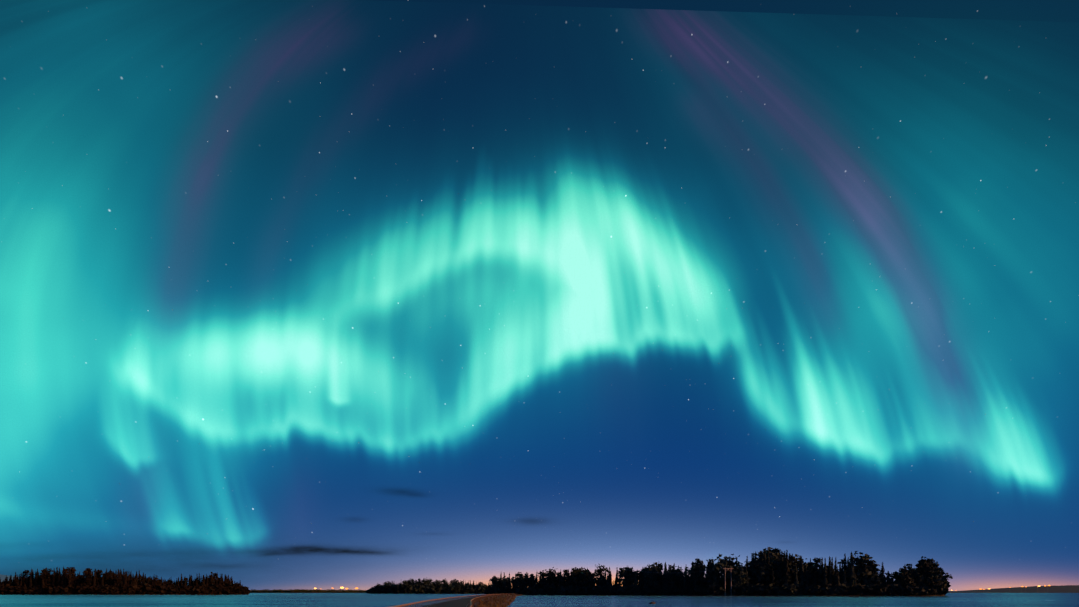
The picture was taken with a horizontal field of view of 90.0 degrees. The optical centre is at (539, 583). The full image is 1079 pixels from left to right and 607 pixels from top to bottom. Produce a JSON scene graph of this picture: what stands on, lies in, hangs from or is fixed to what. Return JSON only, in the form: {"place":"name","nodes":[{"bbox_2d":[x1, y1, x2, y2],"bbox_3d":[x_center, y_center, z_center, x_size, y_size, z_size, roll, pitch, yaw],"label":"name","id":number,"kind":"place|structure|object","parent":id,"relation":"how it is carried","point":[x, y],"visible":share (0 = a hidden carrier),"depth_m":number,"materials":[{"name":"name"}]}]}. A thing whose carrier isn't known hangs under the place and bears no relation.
{"place":"outdoors","nodes":[
{"label":"outdoors","id":0,"kind":"place"},
{"bbox_2d":[0,574,18,581],"bbox_3d":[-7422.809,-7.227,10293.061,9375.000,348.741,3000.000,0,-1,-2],"label":"hill haze","id":1,"kind":"object","parent":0,"point":[3,577],"depth_m":9142.40,"materials":[{"name":"grey"}]},
{"bbox_2d":[0,594,246,594],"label":"shoreline","id":2,"kind":"structure","parent":0,"point":[120,594],"depth_m":497.88,"materials":[{"name":"soil"}]},
{"bbox_2d":[20,570,34,580],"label":"pine tree","id":3,"kind":"object","parent":2,"relation":"on","point":[27,573],"visible":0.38,"depth_m":532.41,"materials":[{"name":"black plant"}]},
{"bbox_2d":[41,568,52,585],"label":"pine tree","id":4,"kind":"object","parent":2,"relation":"on","point":[46,572],"visible":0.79,"depth_m":512.15,"materials":[{"name":"black plant"}]},
{"bbox_2d":[51,569,56,586],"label":"spruce tree","id":5,"kind":"object","parent":2,"relation":"on","point":[54,582],"visible":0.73,"depth_m":508.81,"materials":[{"name":"black plant"}]},
{"bbox_2d":[47,586,61,594],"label":"bush","id":6,"kind":"object","parent":2,"relation":"on","point":[50,589],"visible":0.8,"depth_m":498.25,"materials":[{"name":"black plant"}]},
{"bbox_2d":[56,568,61,586],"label":"spruce tree","id":7,"kind":"object","parent":2,"relation":"on","point":[59,581],"visible":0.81,"depth_m":506.69,"materials":[{"name":"black plant"}]},
{"bbox_2d":[61,569,65,586],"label":"spruce tree","id":8,"kind":"object","parent":2,"relation":"on","point":[63,580],"visible":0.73,"depth_m":505.18,"materials":[{"name":"black plant"}]},
{"bbox_2d":[68,570,71,586],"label":"spruce tree","id":9,"kind":"object","parent":2,"relation":"on","point":[69,578],"visible":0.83,"depth_m":501.34,"materials":[{"name":"black plant"}]},
{"bbox_2d":[65,568,75,575],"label":"pine tree","id":10,"kind":"object","parent":2,"relation":"on","point":[73,570],"visible":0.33,"depth_m":522.79,"materials":[{"name":"black plant"}]},
{"bbox_2d":[70,576,77,585],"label":"pine tree","id":11,"kind":"object","parent":2,"relation":"on","point":[73,578],"visible":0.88,"depth_m":503.57,"materials":[{"name":"black plant"}]},
{"bbox_2d":[82,576,92,586],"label":"pine tree","id":12,"kind":"object","parent":2,"relation":"on","point":[88,580],"visible":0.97,"depth_m":497.40,"materials":[{"name":"black plant"}]},
{"bbox_2d":[90,586,100,594],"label":"bush","id":13,"kind":"object","parent":2,"relation":"on","point":[92,589],"visible":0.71,"depth_m":491.47,"materials":[{"name":"black plant"}]},
{"bbox_2d":[96,570,104,584],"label":"pine tree","id":14,"kind":"object","parent":2,"relation":"on","point":[99,573],"visible":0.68,"depth_m":507.64,"materials":[{"name":"black plant"}]},
{"bbox_2d":[102,572,111,583],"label":"pine tree","id":15,"kind":"object","parent":2,"relation":"on","point":[107,574],"visible":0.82,"depth_m":501.60,"materials":[{"name":"black plant"}]},
{"bbox_2d":[110,585,121,593],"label":"bush","id":16,"kind":"object","parent":2,"relation":"on","point":[113,587],"visible":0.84,"depth_m":488.85,"materials":[{"name":"black plant"}]},
{"bbox_2d":[114,576,123,587],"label":"pine tree","id":17,"kind":"object","parent":2,"relation":"on","point":[118,579],"visible":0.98,"depth_m":492.75,"materials":[{"name":"black plant"}]},
{"bbox_2d":[122,571,128,593],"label":"spruce tree","id":18,"kind":"object","parent":2,"relation":"on","point":[125,578],"visible":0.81,"depth_m":493.85,"materials":[{"name":"black plant"}]},
{"bbox_2d":[143,583,161,593],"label":"bush","id":19,"kind":"object","parent":2,"relation":"on","point":[149,587],"visible":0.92,"depth_m":489.89,"materials":[{"name":"black plant"}]},
{"bbox_2d":[158,585,169,593],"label":"bush","id":20,"kind":"object","parent":2,"relation":"on","point":[163,587],"visible":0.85,"depth_m":491.13,"materials":[{"name":"black plant"}]},
{"bbox_2d":[197,586,208,593],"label":"bush","id":21,"kind":"object","parent":2,"relation":"on","point":[202,589],"visible":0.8,"depth_m":494.95,"materials":[{"name":"black plant"}]},
{"bbox_2d":[198,585,217,593],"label":"bush","id":22,"kind":"object","parent":2,"relation":"on","point":[210,588],"visible":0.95,"depth_m":498.13,"materials":[{"name":"black plant"}]},
{"bbox_2d":[211,583,224,594],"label":"bush","id":23,"kind":"object","parent":2,"relation":"on","point":[219,584],"visible":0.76,"depth_m":500.50,"materials":[{"name":"black plant"}]},
{"bbox_2d":[219,586,235,594],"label":"bush","id":24,"kind":"object","parent":2,"relation":"on","point":[225,589],"visible":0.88,"depth_m":502.01,"materials":[{"name":"black plant"}]},
{"bbox_2d":[369,593,483,593],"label":"shoreline","id":25,"kind":"structure","parent":0,"point":[433,593],"depth_m":895.05,"materials":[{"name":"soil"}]},
{"bbox_2d":[421,584,431,593],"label":"bush","id":26,"kind":"object","parent":25,"relation":"on","point":[427,586],"visible":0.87,"depth_m":884.34,"materials":[{"name":"black plant"}]},
{"bbox_2d":[448,583,457,592],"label":"bush","id":27,"kind":"object","parent":25,"relation":"on","point":[452,585],"visible":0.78,"depth_m":881.10,"materials":[{"name":"black plant"}]},
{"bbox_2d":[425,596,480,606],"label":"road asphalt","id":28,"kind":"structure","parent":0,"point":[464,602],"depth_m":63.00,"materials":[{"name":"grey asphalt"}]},
{"bbox_2d":[423,594,526,606],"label":"causeway ground","id":29,"kind":"structure","parent":0,"point":[476,603],"depth_m":104.05,"materials":[{"name":"brown soil"}]},
{"bbox_2d":[389,594,495,606],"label":"road","id":30,"kind":"structure","parent":29,"relation":"on","point":[440,600],"depth_m":63.98,"materials":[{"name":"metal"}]},
{"bbox_2d":[470,594,508,606],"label":"guard rail","id":31,"kind":"object","parent":29,"relation":"on","point":[473,601],"visible":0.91,"depth_m":98.49,"materials":[{"name":"metal"}]},
{"bbox_2d":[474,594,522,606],"bbox_3d":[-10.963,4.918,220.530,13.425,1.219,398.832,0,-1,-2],"label":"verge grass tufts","id":32,"kind":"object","parent":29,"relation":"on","point":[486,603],"visible":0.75,"depth_m":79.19,"materials":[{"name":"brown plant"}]},
{"bbox_2d":[0,593,1078,606],"bbox_3d":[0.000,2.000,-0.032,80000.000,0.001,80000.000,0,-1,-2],"label":"lake water","id":33,"kind":"structure","parent":0,"point":[388,600],"depth_m":135.96,"materials":[{"name":"blue liquid"}]},
{"bbox_2d":[0,0,1078,590],"label":"sky","id":34,"kind":"structure","parent":0,"point":[294,294],"materials":[{"name":"teal"}]},
{"bbox_2d":[491,591,944,595],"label":"shoreline","id":35,"kind":"structure","parent":0,"point":[728,593],"depth_m":334.19,"materials":[{"name":"soil"}]},
{"bbox_2d":[489,575,498,587],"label":"birch tree","id":36,"kind":"object","parent":35,"relation":"on","point":[494,581],"visible":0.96,"depth_m":472.95,"materials":[{"name":"black plant"}]},
{"bbox_2d":[515,574,523,586],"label":"pine tree","id":37,"kind":"object","parent":35,"relation":"on","point":[521,577],"visible":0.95,"depth_m":451.43,"materials":[{"name":"black plant"}]},
{"bbox_2d":[522,572,530,587],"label":"pine tree","id":38,"kind":"object","parent":35,"relation":"on","point":[527,580],"visible":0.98,"depth_m":446.31,"materials":[{"name":"black plant"}]},
{"bbox_2d":[530,576,539,586],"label":"birch tree","id":39,"kind":"object","parent":35,"relation":"on","point":[533,578],"visible":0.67,"depth_m":445.20,"materials":[{"name":"black plant"}]},
{"bbox_2d":[538,569,547,584],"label":"birch tree","id":40,"kind":"object","parent":35,"relation":"on","point":[542,574],"visible":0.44,"depth_m":451.13,"materials":[{"name":"black plant"}]},
{"bbox_2d":[540,573,558,587],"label":"birch tree","id":41,"kind":"object","parent":35,"relation":"on","point":[550,578],"visible":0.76,"depth_m":426.77,"materials":[{"name":"black plant"}]},
{"bbox_2d":[546,567,562,585],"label":"birch tree","id":42,"kind":"object","parent":35,"relation":"on","point":[551,571],"visible":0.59,"depth_m":431.46,"materials":[{"name":"black plant"}]},
{"bbox_2d":[557,574,566,592],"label":"pine tree","id":43,"kind":"object","parent":35,"relation":"on","point":[563,577],"visible":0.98,"depth_m":412.76,"materials":[{"name":"black plant"}]},
{"bbox_2d":[563,575,573,586],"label":"birch tree","id":44,"kind":"object","parent":35,"relation":"on","point":[567,584],"visible":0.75,"depth_m":411.83,"materials":[{"name":"black plant"}]},
{"bbox_2d":[568,568,581,582],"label":"pine tree","id":45,"kind":"object","parent":35,"relation":"on","point":[574,572],"visible":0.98,"depth_m":405.00,"materials":[{"name":"black plant"}]},
{"bbox_2d":[573,568,588,585],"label":"birch tree","id":46,"kind":"object","parent":35,"relation":"on","point":[577,581],"visible":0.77,"depth_m":405.40,"materials":[{"name":"black plant"}]},
{"bbox_2d":[578,569,592,586],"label":"birch tree","id":47,"kind":"object","parent":35,"relation":"on","point":[581,583],"visible":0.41,"depth_m":404.08,"materials":[{"name":"black plant"}]},
{"bbox_2d":[591,565,608,583],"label":"birch tree","id":48,"kind":"object","parent":35,"relation":"on","point":[597,571],"visible":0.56,"depth_m":424.02,"materials":[{"name":"black plant"}]},
{"bbox_2d":[597,576,605,585],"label":"birch tree","id":49,"kind":"object","parent":35,"relation":"on","point":[600,579],"visible":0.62,"depth_m":394.16,"materials":[{"name":"black plant"}]},
{"bbox_2d":[617,568,625,583],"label":"pine tree","id":50,"kind":"object","parent":35,"relation":"on","point":[621,574],"visible":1,"depth_m":377.19,"materials":[{"name":"black plant"}]},
{"bbox_2d":[618,588,628,594],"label":"bush","id":51,"kind":"object","parent":35,"relation":"on","point":[624,593],"visible":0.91,"depth_m":372.48,"materials":[{"name":"black plant"}]},
{"bbox_2d":[625,567,634,584],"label":"pine tree","id":52,"kind":"object","parent":35,"relation":"on","point":[630,573],"visible":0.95,"depth_m":379.36,"materials":[{"name":"black plant"}]},
{"bbox_2d":[639,587,656,594],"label":"bush","id":53,"kind":"object","parent":35,"relation":"on","point":[648,589],"visible":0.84,"depth_m":363.96,"materials":[{"name":"black plant"}]},
{"bbox_2d":[640,566,661,587],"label":"birch tree","id":54,"kind":"object","parent":35,"relation":"on","point":[645,578],"visible":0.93,"depth_m":365.94,"materials":[{"name":"black plant"}]},
{"bbox_2d":[644,563,665,593],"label":"birch tree","id":55,"kind":"object","parent":35,"relation":"on","point":[652,569],"visible":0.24,"depth_m":374.04,"materials":[{"name":"black plant"}]},
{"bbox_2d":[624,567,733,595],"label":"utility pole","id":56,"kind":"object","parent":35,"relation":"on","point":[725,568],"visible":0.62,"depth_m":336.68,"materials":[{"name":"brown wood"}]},
{"bbox_2d":[685,564,700,585],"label":"birch tree","id":57,"kind":"object","parent":35,"relation":"on","point":[690,576],"visible":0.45,"depth_m":357.39,"materials":[{"name":"black plant"}]},
{"bbox_2d":[691,558,704,584],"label":"pine tree","id":58,"kind":"object","parent":35,"relation":"on","point":[698,563],"visible":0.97,"depth_m":349.79,"materials":[{"name":"black plant"}]},
{"bbox_2d":[699,563,704,586],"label":"spruce tree","id":59,"kind":"object","parent":35,"relation":"on","point":[702,575],"visible":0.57,"depth_m":352.39,"materials":[{"name":"black plant"}]},
{"bbox_2d":[702,585,712,594],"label":"bush","id":60,"kind":"object","parent":35,"relation":"on","point":[704,589],"visible":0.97,"depth_m":341.05,"materials":[{"name":"black plant"}]},
{"bbox_2d":[704,559,715,578],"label":"birch tree","id":61,"kind":"object","parent":35,"relation":"on","point":[711,562],"visible":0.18,"depth_m":376.49,"materials":[{"name":"black plant"}]},
{"bbox_2d":[708,585,717,593],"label":"bush","id":62,"kind":"object","parent":35,"relation":"on","point":[712,588],"visible":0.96,"depth_m":339.25,"materials":[{"name":"black plant"}]},
{"bbox_2d":[707,584,726,594],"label":"bush","id":63,"kind":"object","parent":35,"relation":"on","point":[720,590],"visible":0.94,"depth_m":337.93,"materials":[{"name":"black plant"}]},
{"bbox_2d":[705,554,732,585],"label":"birch tree","id":64,"kind":"object","parent":35,"relation":"on","point":[720,565],"visible":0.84,"depth_m":343.67,"materials":[{"name":"black plant"}]},
{"bbox_2d":[728,588,738,594],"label":"bush","id":65,"kind":"object","parent":35,"relation":"on","point":[734,591],"visible":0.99,"depth_m":336.61,"materials":[{"name":"black plant"}]},
{"bbox_2d":[723,554,744,584],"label":"birch tree","id":66,"kind":"object","parent":35,"relation":"on","point":[730,562],"visible":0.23,"depth_m":359.75,"materials":[{"name":"black plant"}]},
{"bbox_2d":[727,566,746,589],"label":"birch tree","id":67,"kind":"object","parent":35,"relation":"on","point":[734,574],"visible":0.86,"depth_m":337.81,"materials":[{"name":"black plant"}]},
{"bbox_2d":[730,569,749,586],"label":"birch tree","id":68,"kind":"object","parent":35,"relation":"on","point":[742,580],"visible":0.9,"depth_m":336.47,"materials":[{"name":"black plant"}]},
{"bbox_2d":[736,560,755,586],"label":"birch tree","id":69,"kind":"object","parent":35,"relation":"on","point":[749,563],"visible":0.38,"depth_m":343.69,"materials":[{"name":"black plant"}]},
{"bbox_2d":[744,564,748,589],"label":"spruce tree","id":70,"kind":"object","parent":35,"relation":"on","point":[746,578],"visible":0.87,"depth_m":336.83,"materials":[{"name":"black plant"}]},
{"bbox_2d":[754,547,770,558],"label":"birch tree","id":71,"kind":"object","parent":35,"relation":"on","point":[759,553],"visible":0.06,"depth_m":380.80,"materials":[{"name":"black plant"}]},
{"bbox_2d":[756,583,773,594],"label":"bush","id":72,"kind":"object","parent":35,"relation":"on","point":[761,588],"visible":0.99,"depth_m":328.76,"materials":[{"name":"black plant"}]},
{"bbox_2d":[758,550,788,578],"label":"birch tree","id":73,"kind":"object","parent":35,"relation":"on","point":[761,559],"visible":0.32,"depth_m":348.57,"materials":[{"name":"black plant"}]},
{"bbox_2d":[781,550,790,586],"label":"spruce tree","id":74,"kind":"object","parent":35,"relation":"on","point":[786,570],"visible":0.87,"depth_m":331.03,"materials":[{"name":"black plant"}]},
{"bbox_2d":[783,563,795,582],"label":"pine tree","id":75,"kind":"object","parent":35,"relation":"on","point":[791,572],"visible":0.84,"depth_m":333.37,"materials":[{"name":"black plant"}]},
{"bbox_2d":[782,582,801,594],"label":"bush","id":76,"kind":"object","parent":35,"relation":"on","point":[793,587],"visible":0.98,"depth_m":324.65,"materials":[{"name":"black plant"}]},
{"bbox_2d":[794,561,798,583],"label":"spruce tree","id":77,"kind":"object","parent":35,"relation":"on","point":[796,577],"visible":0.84,"depth_m":329.43,"materials":[{"name":"black plant"}]},
{"bbox_2d":[789,554,804,574],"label":"pine tree","id":78,"kind":"object","parent":35,"relation":"on","point":[792,559],"visible":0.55,"depth_m":337.03,"materials":[{"name":"black plant"}]},
{"bbox_2d":[798,556,805,585],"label":"spruce tree","id":79,"kind":"object","parent":35,"relation":"on","point":[801,575],"visible":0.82,"depth_m":332.38,"materials":[{"name":"black plant"}]},
{"bbox_2d":[807,557,822,580],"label":"pine tree","id":80,"kind":"object","parent":35,"relation":"on","point":[817,560],"visible":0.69,"depth_m":339.09,"materials":[{"name":"black plant"}]},
{"bbox_2d":[821,558,827,585],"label":"spruce tree","id":81,"kind":"object","parent":35,"relation":"on","point":[824,581],"visible":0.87,"depth_m":325.73,"materials":[{"name":"black plant"}]},
{"bbox_2d":[824,585,841,594],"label":"bush","id":82,"kind":"object","parent":35,"relation":"on","point":[827,588],"visible":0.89,"depth_m":319.45,"materials":[{"name":"black plant"}]},
{"bbox_2d":[831,557,834,582],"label":"spruce tree","id":83,"kind":"object","parent":35,"relation":"on","point":[832,566],"visible":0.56,"depth_m":340.05,"materials":[{"name":"black plant"}]},
{"bbox_2d":[835,569,839,585],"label":"spruce tree","id":84,"kind":"object","parent":35,"relation":"on","point":[838,580],"visible":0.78,"depth_m":323.46,"materials":[{"name":"black plant"}]},
{"bbox_2d":[840,564,843,584],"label":"spruce tree","id":85,"kind":"object","parent":35,"relation":"on","point":[841,573],"visible":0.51,"depth_m":331.54,"materials":[{"name":"black plant"}]},
{"bbox_2d":[839,583,856,594],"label":"bush","id":86,"kind":"object","parent":35,"relation":"on","point":[846,586],"visible":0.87,"depth_m":318.55,"materials":[{"name":"black plant"}]},
{"bbox_2d":[847,551,857,585],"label":"spruce tree","id":87,"kind":"object","parent":35,"relation":"on","point":[851,570],"visible":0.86,"depth_m":324.56,"materials":[{"name":"black plant"}]},
{"bbox_2d":[837,551,872,582],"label":"birch tree","id":88,"kind":"object","parent":35,"relation":"on","point":[862,560],"visible":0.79,"depth_m":325.38,"materials":[{"name":"black plant"}]},
{"bbox_2d":[855,585,869,594],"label":"bush","id":89,"kind":"object","parent":35,"relation":"on","point":[866,591],"visible":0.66,"depth_m":317.15,"materials":[{"name":"black plant"}]},
{"bbox_2d":[861,563,869,584],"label":"spruce tree","id":90,"kind":"object","parent":35,"relation":"on","point":[864,581],"visible":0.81,"depth_m":323.74,"materials":[{"name":"black plant"}]},
{"bbox_2d":[859,584,874,594],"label":"bush","id":91,"kind":"object","parent":35,"relation":"on","point":[870,588],"visible":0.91,"depth_m":315.05,"materials":[{"name":"black plant"}]},
{"bbox_2d":[866,560,879,583],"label":"pine tree","id":92,"kind":"object","parent":35,"relation":"on","point":[872,567],"visible":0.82,"depth_m":324.36,"materials":[{"name":"black plant"}]},
{"bbox_2d":[884,586,897,594],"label":"bush","id":93,"kind":"object","parent":35,"relation":"on","point":[893,592],"visible":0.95,"depth_m":314.66,"materials":[{"name":"black plant"}]},
{"bbox_2d":[892,588,905,595],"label":"bush","id":94,"kind":"object","parent":35,"relation":"on","point":[899,591],"visible":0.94,"depth_m":313.84,"materials":[{"name":"black plant"}]},
{"bbox_2d":[895,566,912,585],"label":"pine tree","id":95,"kind":"object","parent":35,"relation":"on","point":[904,570],"visible":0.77,"depth_m":320.17,"materials":[{"name":"black plant"}]},
{"bbox_2d":[897,571,915,588],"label":"birch tree","id":96,"kind":"object","parent":35,"relation":"on","point":[904,578],"visible":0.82,"depth_m":317.26,"materials":[{"name":"black plant"}]},
{"bbox_2d":[905,584,922,594],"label":"bush","id":97,"kind":"object","parent":35,"relation":"on","point":[917,587],"visible":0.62,"depth_m":315.04,"materials":[{"name":"black plant"}]},
{"bbox_2d":[915,561,930,578],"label":"pine tree","id":98,"kind":"object","parent":35,"relation":"on","point":[922,568],"visible":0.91,"depth_m":319.57,"materials":[{"name":"black plant"}]},
{"bbox_2d":[915,556,931,573],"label":"pine tree","id":99,"kind":"object","parent":35,"relation":"on","point":[923,560],"visible":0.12,"depth_m":335.47,"materials":[{"name":"black plant"}]},
{"bbox_2d":[918,586,930,595],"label":"bush","id":100,"kind":"object","parent":35,"relation":"on","point":[923,589],"visible":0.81,"depth_m":311.94,"materials":[{"name":"black plant"}]},
{"bbox_2d":[924,571,941,589],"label":"birch tree","id":101,"kind":"object","parent":35,"relation":"on","point":[936,579],"visible":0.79,"depth_m":316.39,"materials":[{"name":"black plant"}]},
{"bbox_2d":[927,558,945,580],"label":"birch tree","id":102,"kind":"object","parent":35,"relation":"on","point":[938,572],"visible":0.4,"depth_m":324.85,"materials":[{"name":"black plant"}]},
{"bbox_2d":[934,588,944,594],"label":"bush","id":103,"kind":"object","parent":35,"relation":"on","point":[941,590],"visible":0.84,"depth_m":315.65,"materials":[{"name":"black plant"}]},
{"bbox_2d":[762,547,777,561],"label":"pine tree","id":104,"kind":"object","parent":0,"point":[770,551],"visible":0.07,"depth_m":366.68,"materials":[{"name":"black plant"}]},
{"bbox_2d":[948,585,1078,592],"bbox_3d":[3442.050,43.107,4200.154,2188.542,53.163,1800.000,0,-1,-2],"label":"hill","id":105,"kind":"structure","parent":0,"point":[1056,589],"depth_m":3416.51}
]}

